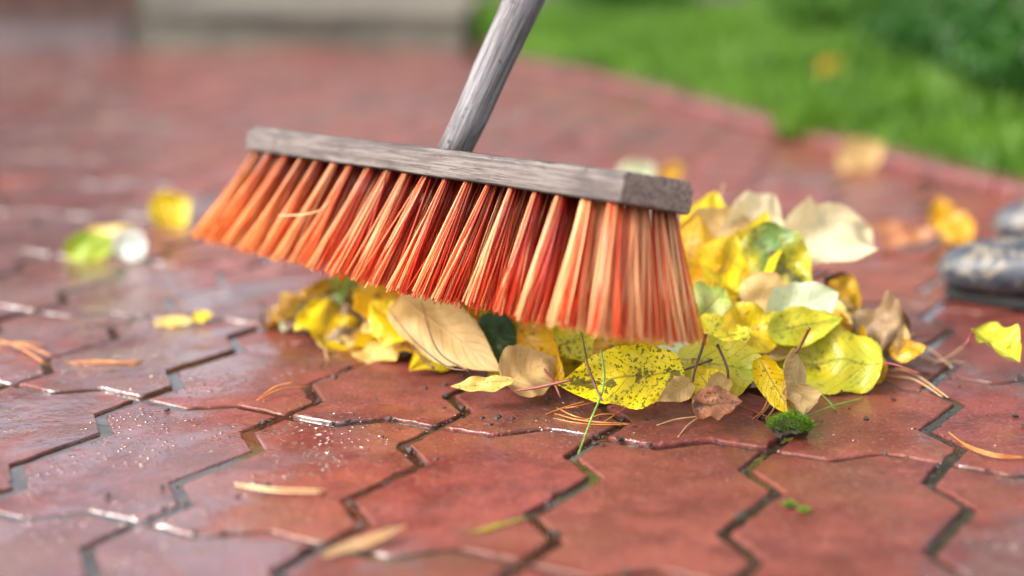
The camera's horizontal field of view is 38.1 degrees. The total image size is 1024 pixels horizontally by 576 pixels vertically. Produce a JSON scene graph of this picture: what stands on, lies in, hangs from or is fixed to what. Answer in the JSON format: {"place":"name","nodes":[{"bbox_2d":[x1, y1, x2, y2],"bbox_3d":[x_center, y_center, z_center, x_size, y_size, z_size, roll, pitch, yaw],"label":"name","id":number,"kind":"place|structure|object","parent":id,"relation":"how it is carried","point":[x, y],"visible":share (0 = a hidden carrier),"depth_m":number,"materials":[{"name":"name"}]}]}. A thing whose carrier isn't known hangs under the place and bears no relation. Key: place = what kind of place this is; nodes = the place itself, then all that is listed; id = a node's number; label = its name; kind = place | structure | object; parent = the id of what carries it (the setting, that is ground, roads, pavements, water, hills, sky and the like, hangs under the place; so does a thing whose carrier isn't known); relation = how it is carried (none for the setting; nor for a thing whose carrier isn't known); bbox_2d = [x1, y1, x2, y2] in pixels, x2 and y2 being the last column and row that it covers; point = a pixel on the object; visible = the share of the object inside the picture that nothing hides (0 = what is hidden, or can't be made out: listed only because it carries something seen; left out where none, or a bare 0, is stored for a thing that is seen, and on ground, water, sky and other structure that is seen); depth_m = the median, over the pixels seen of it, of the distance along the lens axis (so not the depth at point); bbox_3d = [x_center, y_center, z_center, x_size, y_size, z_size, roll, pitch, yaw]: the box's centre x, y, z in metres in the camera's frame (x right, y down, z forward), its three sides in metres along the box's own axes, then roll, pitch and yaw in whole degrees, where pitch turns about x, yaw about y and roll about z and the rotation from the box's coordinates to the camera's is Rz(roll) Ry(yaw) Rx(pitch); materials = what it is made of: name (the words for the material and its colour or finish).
{"place":"outdoors","nodes":[
{"label":"outdoors","id":0,"kind":"place"},
{"bbox_2d":[0,47,1023,575],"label":"pavement","id":1,"kind":"structure","parent":0,"point":[634,509],"depth_m":1.07,"materials":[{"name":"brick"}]},
{"bbox_2d":[0,340,51,362],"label":"pine needle","id":2,"kind":"object","parent":1,"relation":"on","point":[13,343],"visible":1,"depth_m":1.21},
{"bbox_2d":[64,231,112,260],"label":"leaf","id":3,"kind":"object","parent":1,"relation":"on","point":[80,246],"visible":1,"depth_m":1.55,"materials":[{"name":"plant"}]},
{"bbox_2d":[65,360,142,363],"bbox_3d":[-0.321,0.058,1.168,0.060,0.003,0.010,0,13,0],"label":"pine needle","id":4,"kind":"object","parent":1,"relation":"on","point":[110,362],"visible":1,"depth_m":1.17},
{"bbox_2d":[86,225,133,235],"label":"leaf","id":5,"kind":"object","parent":1,"relation":"on","point":[111,230],"visible":0.37,"depth_m":1.63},
{"bbox_2d":[111,229,146,260],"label":"leaf","id":6,"kind":"object","parent":1,"relation":"on","point":[129,244],"visible":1,"depth_m":1.54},
{"bbox_2d":[149,190,189,224],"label":"leaf","id":7,"kind":"object","parent":1,"relation":"on","point":[169,207],"visible":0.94,"depth_m":1.73,"materials":[{"name":"plant"}]},
{"bbox_2d":[154,315,193,327],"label":"leaf","id":8,"kind":"object","parent":1,"relation":"on","point":[171,321],"visible":1,"depth_m":1.28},
{"bbox_2d":[192,310,211,322],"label":"leaf","id":9,"kind":"object","parent":1,"relation":"on","point":[200,316],"visible":1,"depth_m":1.29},
{"bbox_2d":[261,310,294,332],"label":"leaf","id":10,"kind":"object","parent":1,"relation":"on","point":[289,324],"visible":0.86,"depth_m":1.27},
{"bbox_2d":[268,288,319,321],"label":"leaf","id":11,"kind":"object","parent":10,"relation":"on","point":[289,303],"visible":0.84,"depth_m":1.26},
{"bbox_2d":[279,294,346,331],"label":"leaf","id":12,"kind":"object","parent":11,"relation":"on","point":[295,312],"visible":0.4,"depth_m":1.27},
{"bbox_2d":[234,482,325,493],"bbox_3d":[-0.143,0.121,0.900,0.059,0.004,0.015,3,14,11],"label":"pine needle","id":13,"kind":"object","parent":1,"relation":"on","point":[264,488],"visible":1,"depth_m":0.90,"materials":[{"name":"beige plant"}]},
{"bbox_2d":[256,382,309,400],"bbox_3d":[-0.169,0.074,1.090,0.049,0.008,0.006,-12,18,-42],"label":"pine needle","id":14,"kind":"object","parent":1,"relation":"on","point":[262,396],"visible":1,"depth_m":1.09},
{"bbox_2d":[293,329,308,335],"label":"leaf","id":15,"kind":"object","parent":1,"relation":"on","point":[302,330],"visible":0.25,"depth_m":1.25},
{"bbox_2d":[342,299,353,305],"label":"leaf","id":16,"kind":"object","parent":15,"relation":"on","point":[350,302],"visible":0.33,"depth_m":1.28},
{"bbox_2d":[305,278,330,302],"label":"leaf","id":17,"kind":"object","parent":16,"relation":"on","point":[310,290],"visible":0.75,"depth_m":1.28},
{"bbox_2d":[294,296,358,359],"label":"leaf","id":18,"kind":"object","parent":1,"relation":"on","point":[320,319],"visible":0.98,"depth_m":1.23,"materials":[{"name":"plant"}]},
{"bbox_2d":[290,302,368,343],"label":"leaf","id":19,"kind":"object","parent":1,"relation":"on","point":[346,308],"visible":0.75,"depth_m":1.23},
{"bbox_2d":[341,330,373,346],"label":"leaf","id":20,"kind":"object","parent":1,"relation":"on","point":[363,338],"visible":0.34,"depth_m":1.20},
{"bbox_2d":[322,524,408,556],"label":"leaf","id":21,"kind":"object","parent":1,"relation":"on","point":[361,542],"visible":1,"depth_m":0.82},
{"bbox_2d":[347,320,400,362],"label":"leaf","id":22,"kind":"object","parent":1,"relation":"on","point":[373,349],"visible":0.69,"depth_m":1.18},
{"bbox_2d":[352,280,398,318],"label":"leaf","id":23,"kind":"object","parent":22,"relation":"on","point":[363,297],"visible":0.4,"depth_m":1.21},
{"bbox_2d":[369,300,434,368],"bbox_3d":[-0.079,0.032,1.144,0.028,0.037,0.104,-10,17,-36],"label":"leaf","id":24,"kind":"object","parent":1,"relation":"on","point":[384,332],"visible":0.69,"depth_m":1.16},
{"bbox_2d":[409,349,454,371],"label":"leaf","id":25,"kind":"object","parent":1,"relation":"on","point":[417,362],"visible":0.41,"depth_m":1.14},
{"bbox_2d":[394,341,414,352],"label":"leaf","id":26,"kind":"object","parent":25,"relation":"on","point":[407,346],"visible":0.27,"depth_m":1.16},
{"bbox_2d":[456,297,481,322],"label":"leaf","id":27,"kind":"object","parent":26,"relation":"on","point":[472,312],"visible":0.08,"depth_m":1.16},
{"bbox_2d":[387,292,498,371],"bbox_3d":[-0.051,0.030,1.119,0.120,0.051,0.018,34,0,36],"label":"leaf","id":28,"kind":"object","parent":1,"relation":"on","point":[458,336],"visible":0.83,"depth_m":1.12,"materials":[{"name":"plant"}]},
{"bbox_2d":[385,302,469,371],"bbox_3d":[-0.064,0.034,1.104,0.023,0.030,0.117,-6,15,-23],"label":"needle","id":29,"kind":"object","parent":28,"relation":"on","point":[443,356],"visible":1,"depth_m":1.09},
{"bbox_2d":[190,0,706,346],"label":"broom","id":30,"kind":"object","parent":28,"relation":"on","point":[582,247],"visible":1,"depth_m":1.02,"materials":[{"name":"plastic"}]},
{"bbox_2d":[450,375,512,391],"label":"leaf","id":31,"kind":"object","parent":1,"relation":"on","point":[493,383],"visible":1,"depth_m":1.05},
{"bbox_2d":[469,514,533,532],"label":"leaf","id":32,"kind":"object","parent":1,"relation":"on","point":[496,525],"visible":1,"depth_m":0.84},
{"bbox_2d":[0,192,1023,517],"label":"soil crumbs","id":33,"kind":"object","parent":1,"relation":"on","point":[498,416],"visible":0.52,"depth_m":1.04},
{"bbox_2d":[488,346,541,376],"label":"leaf","id":34,"kind":"object","parent":1,"relation":"on","point":[491,373],"visible":0.13,"depth_m":1.11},
{"bbox_2d":[478,313,516,364],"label":"leaf","id":35,"kind":"object","parent":34,"relation":"on","point":[500,332],"visible":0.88,"depth_m":1.11,"materials":[{"name":"plant"}]},
{"bbox_2d":[509,315,564,381],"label":"leaf","id":36,"kind":"object","parent":34,"relation":"on","point":[531,337],"visible":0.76,"depth_m":1.10,"materials":[{"name":"plant"}]},
{"bbox_2d":[498,344,555,396],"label":"leaf","id":37,"kind":"object","parent":1,"relation":"on","point":[521,366],"visible":0.97,"depth_m":1.07,"materials":[{"name":"plant"}]},
{"bbox_2d":[514,369,572,397],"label":"twig","id":38,"kind":"object","parent":1,"relation":"on","point":[554,383],"visible":1,"depth_m":1.03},
{"bbox_2d":[578,350,604,453],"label":"grass sprig","id":39,"kind":"object","parent":1,"relation":"on","point":[601,393],"depth_m":0.99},
{"bbox_2d":[553,413,630,424],"bbox_3d":[0.053,0.091,1.026,0.057,0.004,0.016,6,15,23],"label":"pine needle","id":40,"kind":"object","parent":1,"relation":"on","point":[612,423],"visible":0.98,"depth_m":1.02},
{"bbox_2d":[582,336,602,400],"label":"twig","id":41,"kind":"object","parent":1,"relation":"on","point":[593,381],"visible":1,"depth_m":1.00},
{"bbox_2d":[558,344,712,409],"bbox_3d":[0.087,0.062,1.032,0.115,0.046,0.016,-6,-16,-9],"label":"leaf","id":42,"kind":"object","parent":1,"relation":"on","point":[639,376],"visible":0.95,"depth_m":1.03,"materials":[{"name":"plant"}]},
{"bbox_2d":[619,160,653,174],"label":"leaf","id":43,"kind":"object","parent":1,"relation":"on","point":[639,166],"visible":0.4,"depth_m":1.95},
{"bbox_2d":[660,163,681,179],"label":"leaf","id":44,"kind":"object","parent":1,"relation":"on","point":[672,170],"visible":0.79,"depth_m":2.00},
{"bbox_2d":[658,333,707,401],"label":"leaf","id":45,"kind":"object","parent":1,"relation":"on","point":[679,388],"visible":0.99,"depth_m":1.02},
{"bbox_2d":[690,364,723,393],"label":"leaf","id":46,"kind":"object","parent":1,"relation":"on","point":[702,376],"visible":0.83,"depth_m":1.04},
{"bbox_2d":[692,385,742,419],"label":"leaf","id":47,"kind":"object","parent":1,"relation":"on","point":[716,402],"visible":1,"depth_m":1.00,"materials":[{"name":"plant"}]},
{"bbox_2d":[677,333,760,396],"bbox_3d":[0.152,0.055,1.056,0.072,0.014,0.048,4,55,8],"label":"leaf","id":48,"kind":"object","parent":1,"relation":"on","point":[740,356],"visible":0.56,"depth_m":1.06,"materials":[{"name":"plant"}]},
{"bbox_2d":[707,343,732,391],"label":"leaf","id":49,"kind":"object","parent":1,"relation":"on","point":[722,380],"visible":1,"depth_m":1.03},
{"bbox_2d":[765,409,815,437],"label":"moss clump","id":50,"kind":"object","parent":1,"relation":"on","point":[789,423],"visible":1,"depth_m":0.99,"materials":[{"name":"plant"}]},
{"bbox_2d":[782,381,821,414],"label":"leaf","id":51,"kind":"object","parent":50,"relation":"on","point":[803,398],"visible":1,"depth_m":1.01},
{"bbox_2d":[752,355,790,411],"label":"leaf","id":52,"kind":"object","parent":51,"relation":"on","point":[768,378],"visible":1,"depth_m":1.02,"materials":[{"name":"plant"}]},
{"bbox_2d":[782,327,810,410],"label":"leaf","id":53,"kind":"object","parent":51,"relation":"on","point":[794,370],"visible":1,"depth_m":1.03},
{"bbox_2d":[774,324,919,394],"bbox_3d":[0.241,0.055,1.101,0.119,0.017,0.060,2,55,19],"label":"leaf","id":54,"kind":"object","parent":1,"relation":"on","point":[845,360],"visible":0.69,"depth_m":1.10,"materials":[{"name":"plant"}]},
{"bbox_2d":[767,305,841,346],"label":"leaf","id":55,"kind":"object","parent":54,"relation":"on","point":[788,326],"visible":0.98,"depth_m":1.11,"materials":[{"name":"plant"}]},
{"bbox_2d":[765,281,838,314],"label":"leaf","id":56,"kind":"object","parent":55,"relation":"on","point":[816,296],"visible":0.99,"depth_m":1.13,"materials":[{"name":"plant"}]},
{"bbox_2d":[836,137,883,171],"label":"leaf","id":57,"kind":"object","parent":1,"relation":"on","point":[859,153],"visible":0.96,"depth_m":2.13,"materials":[{"name":"plant"}]},
{"bbox_2d":[871,220,905,233],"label":"leaf","id":58,"kind":"object","parent":1,"relation":"on","point":[884,226],"visible":0.91,"depth_m":1.68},
{"bbox_2d":[875,356,920,392],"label":"leaf","id":59,"kind":"object","parent":1,"relation":"on","point":[881,378],"visible":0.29,"depth_m":1.11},
{"bbox_2d":[834,311,866,335],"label":"leaf","id":60,"kind":"object","parent":59,"relation":"on","point":[862,330],"visible":0.08,"depth_m":1.15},
{"bbox_2d":[832,301,852,324],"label":"leaf","id":61,"kind":"object","parent":60,"relation":"on","point":[839,306],"visible":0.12,"depth_m":1.16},
{"bbox_2d":[741,221,811,283],"bbox_3d":[0.214,-0.021,1.179,0.050,0.072,0.015,-35,-16,-12],"label":"leaf","id":62,"kind":"object","parent":61,"relation":"on","point":[762,243],"visible":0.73,"depth_m":1.18,"materials":[{"name":"plant"}]},
{"bbox_2d":[882,333,926,358],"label":"leaf","id":63,"kind":"object","parent":1,"relation":"on","point":[884,355],"visible":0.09,"depth_m":1.16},
{"bbox_2d":[852,290,914,353],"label":"leaf","id":64,"kind":"object","parent":63,"relation":"on","point":[885,321],"visible":0.88,"depth_m":1.15,"materials":[{"name":"plant"}]},
{"bbox_2d":[889,339,925,362],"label":"leaf","id":65,"kind":"object","parent":1,"relation":"on","point":[908,351],"visible":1,"depth_m":1.12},
{"bbox_2d":[893,324,912,357],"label":"leaf","id":66,"kind":"object","parent":65,"relation":"on","point":[903,332],"visible":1,"depth_m":1.12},
{"bbox_2d":[880,226,940,247],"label":"leaf","id":67,"kind":"object","parent":1,"relation":"on","point":[904,235],"visible":1,"depth_m":1.60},
{"bbox_2d":[886,369,948,397],"bbox_3d":[0.305,0.070,1.116,0.018,0.004,0.076,-7,15,-27],"label":"pine needle","id":68,"kind":"object","parent":1,"relation":"on","point":[919,381],"visible":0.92,"depth_m":1.11,"materials":[{"name":"beige plant"}]},
{"bbox_2d":[927,196,956,235],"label":"leaf","id":69,"kind":"object","parent":1,"relation":"on","point":[939,203],"visible":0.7,"depth_m":1.64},
{"bbox_2d":[919,345,965,367],"bbox_3d":[0.343,0.052,1.186,0.048,0.006,0.049,13,19,43],"label":"pine needle","id":70,"kind":"object","parent":1,"relation":"on","point":[943,360],"visible":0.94,"depth_m":1.17,"materials":[{"name":"beige plant"}]},
{"bbox_2d":[937,209,974,244],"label":"leaf","id":71,"kind":"object","parent":1,"relation":"on","point":[956,228],"visible":0.99,"depth_m":1.62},
{"bbox_2d":[936,236,1023,310],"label":"rubber boot","id":72,"kind":"object","parent":1,"relation":"on","point":[988,272],"visible":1,"depth_m":1.34,"materials":[{"name":"rubber"}]},
{"bbox_2d":[949,432,1023,458],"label":"pine needle","id":73,"kind":"object","parent":1,"relation":"on","point":[1006,457],"visible":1,"depth_m":0.96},
{"bbox_2d":[964,322,1021,361],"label":"leaf","id":74,"kind":"object","parent":1,"relation":"on","point":[1001,341],"visible":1,"depth_m":1.10,"materials":[{"name":"plant"}]},
{"bbox_2d":[991,200,1023,237],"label":"rubber boot","id":75,"kind":"object","parent":1,"relation":"on","point":[1007,220],"visible":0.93,"depth_m":1.56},
{"bbox_2d":[465,0,1023,178],"bbox_3d":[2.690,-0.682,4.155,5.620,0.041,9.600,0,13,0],"label":"lawn","id":76,"kind":"structure","parent":0,"point":[968,162],"depth_m":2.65,"materials":[{"name":"plant"}]},
{"bbox_2d":[0,15,130,48],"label":"concrete plinth","id":77,"kind":"structure","parent":76,"relation":"on","point":[63,32],"depth_m":4.36,"materials":[{"name":"concrete"}]},
{"bbox_2d":[0,0,141,16],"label":"board fence","id":78,"kind":"object","parent":77,"relation":"on","point":[67,8],"visible":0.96,"depth_m":4.36,"materials":[{"name":"wood"}]},
{"bbox_2d":[125,0,475,48],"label":"concrete step","id":79,"kind":"object","parent":76,"relation":"on","point":[322,24],"visible":0.75,"depth_m":4.37,"materials":[{"name":"concrete"}]},
{"bbox_2d":[21,0,900,33],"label":"garden wall","id":80,"kind":"structure","parent":76,"relation":"on","point":[469,24],"depth_m":5.66,"materials":[{"name":"grey paint"}]},
{"bbox_2d":[560,0,699,14],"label":"shrub","id":81,"kind":"object","parent":76,"relation":"on","point":[635,2],"visible":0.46,"depth_m":4.98,"materials":[{"name":"green plant"}]},
{"bbox_2d":[513,57,1023,201],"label":"kerb","id":82,"kind":"structure","parent":76,"relation":"on","point":[987,182],"depth_m":2.49,"materials":[{"name":"red concrete"}]},
{"bbox_2d":[767,90,853,137],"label":"grass tuft","id":83,"kind":"object","parent":76,"relation":"on","point":[810,115],"visible":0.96,"depth_m":2.39,"materials":[{"name":"plant"}]},
{"bbox_2d":[814,57,841,81],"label":"leaf","id":84,"kind":"object","parent":76,"relation":"on","point":[823,63],"visible":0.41,"depth_m":2.99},
{"bbox_2d":[757,0,908,44],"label":"shrub","id":85,"kind":"object","parent":76,"relation":"on","point":[823,11],"visible":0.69,"depth_m":3.89,"materials":[{"name":"green plant"}]},
{"bbox_2d":[839,0,1013,64],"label":"shrub","id":86,"kind":"object","parent":76,"relation":"on","point":[887,25],"visible":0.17,"depth_m":3.01,"materials":[{"name":"green plant"}]},
{"bbox_2d":[899,0,1023,108],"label":"shrub","id":87,"kind":"object","parent":76,"relation":"on","point":[987,46],"visible":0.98,"depth_m":2.47,"materials":[{"name":"green plant"}]},
{"label":"leaf","id":88,"kind":"object","parent":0,"visible":0},
{"bbox_2d":[798,350,812,357],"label":"leaf","id":89,"kind":"object","parent":88,"relation":"on","point":[803,352],"visible":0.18,"depth_m":1.11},
{"bbox_2d":[739,272,787,308],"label":"leaf","id":90,"kind":"object","parent":89,"relation":"on","point":[756,287],"visible":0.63,"depth_m":1.15,"materials":[{"name":"plant"}]},
{"label":"leaf","id":91,"kind":"object","parent":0,"visible":0},
{"bbox_2d":[314,277,352,294],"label":"leaf","id":92,"kind":"object","parent":91,"relation":"on","point":[323,284],"visible":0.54,"depth_m":1.29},
{"bbox_2d":[329,273,363,300],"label":"leaf","id":93,"kind":"object","parent":91,"relation":"on","point":[336,284],"visible":0.42,"depth_m":1.29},
{"label":"leaf","id":94,"kind":"object","parent":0,"visible":0},
{"bbox_2d":[837,297,859,330],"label":"leaf","id":95,"kind":"object","parent":94,"relation":"on","point":[845,303],"visible":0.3,"depth_m":1.18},
{"bbox_2d":[828,274,861,314],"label":"leaf","id":96,"kind":"object","parent":95,"relation":"on","point":[846,287],"visible":0.65,"depth_m":1.19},
{"label":"leaf","id":97,"kind":"object","parent":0,"visible":0},
{"label":"leaf","id":98,"kind":"object","parent":97,"relation":"on","visible":0},
{"bbox_2d":[759,348,788,360],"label":"leaf","id":99,"kind":"object","parent":98,"relation":"on","point":[776,354],"visible":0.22,"depth_m":1.11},
{"bbox_2d":[721,302,776,352],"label":"leaf","id":100,"kind":"object","parent":99,"relation":"on","point":[754,316],"visible":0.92,"depth_m":1.11,"materials":[{"name":"plant"}]},
{"label":"leaf","id":101,"kind":"object","parent":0,"visible":0},
{"bbox_2d":[559,355,579,375],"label":"leaf","id":102,"kind":"object","parent":101,"relation":"on","point":[571,366],"visible":0.16,"depth_m":1.11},
{"bbox_2d":[592,332,674,353],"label":"leaf","id":103,"kind":"object","parent":101,"relation":"on","point":[603,344],"visible":0.36,"depth_m":1.10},
{"label":"leaf","id":104,"kind":"object","parent":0,"visible":0},
{"bbox_2d":[690,313,754,342],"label":"leaf","id":105,"kind":"object","parent":104,"relation":"on","point":[712,323],"visible":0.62,"depth_m":1.10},
{"bbox_2d":[683,281,732,316],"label":"leaf","id":106,"kind":"object","parent":105,"relation":"on","point":[714,300],"visible":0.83,"depth_m":1.12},
{"label":"leaf","id":107,"kind":"object","parent":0,"visible":0},
{"bbox_2d":[679,191,724,238],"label":"leaf","id":108,"kind":"object","parent":107,"relation":"on","point":[713,200],"visible":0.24,"depth_m":1.24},
{"label":"leaf","id":109,"kind":"object","parent":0,"visible":0},
{"bbox_2d":[676,215,721,284],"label":"leaf","id":110,"kind":"object","parent":109,"relation":"on","point":[695,232],"visible":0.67,"depth_m":1.18,"materials":[{"name":"plant"}]},
{"bbox_2d":[696,235,749,298],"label":"leaf","id":111,"kind":"object","parent":110,"relation":"on","point":[725,251],"visible":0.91,"depth_m":1.17,"materials":[{"name":"plant"}]},
{"bbox_2d":[724,211,781,291],"bbox_3d":[0.191,-0.028,1.187,0.046,0.013,0.104,11,45,18],"label":"leaf","id":112,"kind":"object","parent":111,"relation":"on","point":[737,274],"visible":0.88,"depth_m":1.18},
{"bbox_2d":[720,190,783,235],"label":"leaf","id":113,"kind":"object","parent":112,"relation":"on","point":[752,206],"visible":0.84,"depth_m":1.22,"materials":[{"name":"plant"}]},
{"bbox_2d":[688,207,752,237],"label":"leaf","id":114,"kind":"object","parent":113,"relation":"on","point":[713,219],"visible":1,"depth_m":1.21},
{"bbox_2d":[782,196,878,263],"bbox_3d":[0.263,-0.044,1.220,0.113,0.034,0.069,-17,63,-32],"label":"leaf","id":115,"kind":"object","parent":113,"relation":"on","point":[832,232],"visible":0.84,"depth_m":1.22,"materials":[{"name":"plant"}]},
{"label":"leaf","id":116,"kind":"object","parent":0,"visible":0},
{"bbox_2d":[824,272,847,285],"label":"leaf","id":117,"kind":"object","parent":116,"relation":"on","point":[827,278],"visible":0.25,"depth_m":1.22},
{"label":"leaf","id":118,"kind":"object","parent":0,"visible":0},
{"bbox_2d":[549,323,595,361],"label":"leaf","id":119,"kind":"object","parent":118,"relation":"on","point":[569,343],"visible":0.62,"depth_m":1.11,"materials":[{"name":"plant"}]},
{"label":"leaf","id":120,"kind":"object","parent":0,"visible":0},
{"bbox_2d":[658,341,685,352],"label":"leaf","id":121,"kind":"object","parent":120,"relation":"on","point":[676,348],"visible":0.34,"depth_m":1.09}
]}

